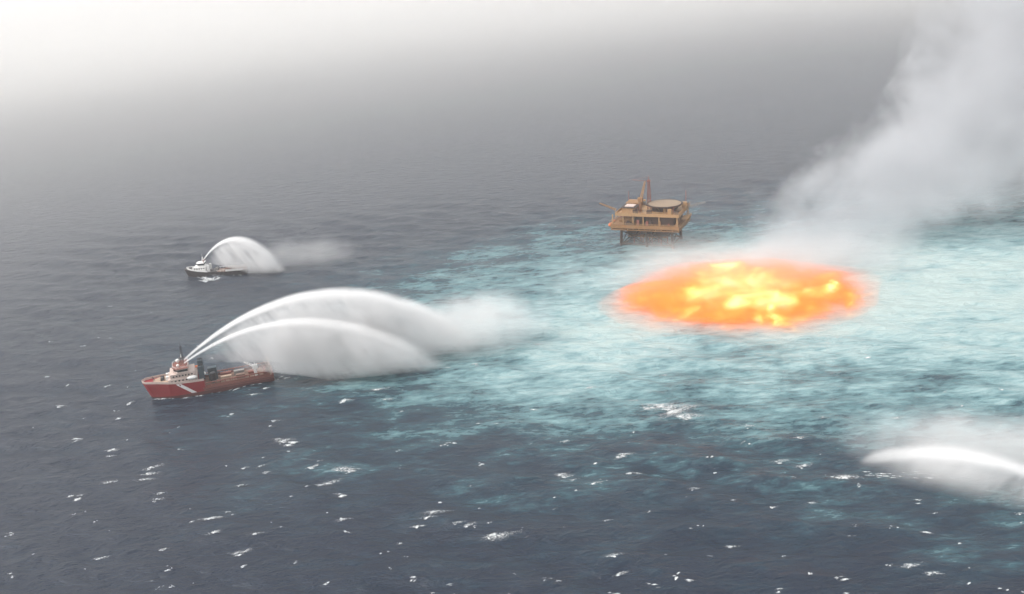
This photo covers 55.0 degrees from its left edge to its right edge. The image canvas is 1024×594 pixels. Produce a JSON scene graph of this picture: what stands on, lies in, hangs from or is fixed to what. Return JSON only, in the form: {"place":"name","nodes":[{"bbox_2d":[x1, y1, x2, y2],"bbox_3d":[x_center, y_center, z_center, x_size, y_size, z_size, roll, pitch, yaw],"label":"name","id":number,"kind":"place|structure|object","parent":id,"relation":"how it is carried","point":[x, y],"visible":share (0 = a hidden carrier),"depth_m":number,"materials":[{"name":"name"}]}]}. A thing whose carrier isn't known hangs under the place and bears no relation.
{"place":"outdoors","nodes":[
{"label":"outdoors","id":0,"kind":"place"},
{"bbox_2d":[0,0,1023,593],"bbox_3d":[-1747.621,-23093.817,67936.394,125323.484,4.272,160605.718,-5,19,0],"label":"sea","id":1,"kind":"structure","parent":0,"point":[378,196],"depth_m":676.18,"materials":[{"name":"liquid"}]},
{"bbox_2d":[142,342,274,398],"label":"supply vessel","id":2,"kind":"object","parent":1,"relation":"on","point":[183,378],"visible":1,"depth_m":555.91,"materials":[{"name":"red paint"}]},
{"bbox_2d":[184,257,248,276],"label":"fire tug","id":3,"kind":"object","parent":1,"relation":"on","point":[201,268],"visible":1,"depth_m":777.27,"materials":[{"name":"black paint"}]},
{"bbox_2d":[9,277,1021,593],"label":"whitecaps","id":4,"kind":"object","parent":1,"relation":"on","point":[559,475],"visible":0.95,"depth_m":451.50,"materials":[{"name":"liquid"}]},
{"bbox_2d":[599,176,705,248],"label":"oil platform","id":5,"kind":"structure","parent":1,"relation":"in","point":[642,218],"depth_m":759.83,"materials":[{"name":"brown paint"}]}
]}

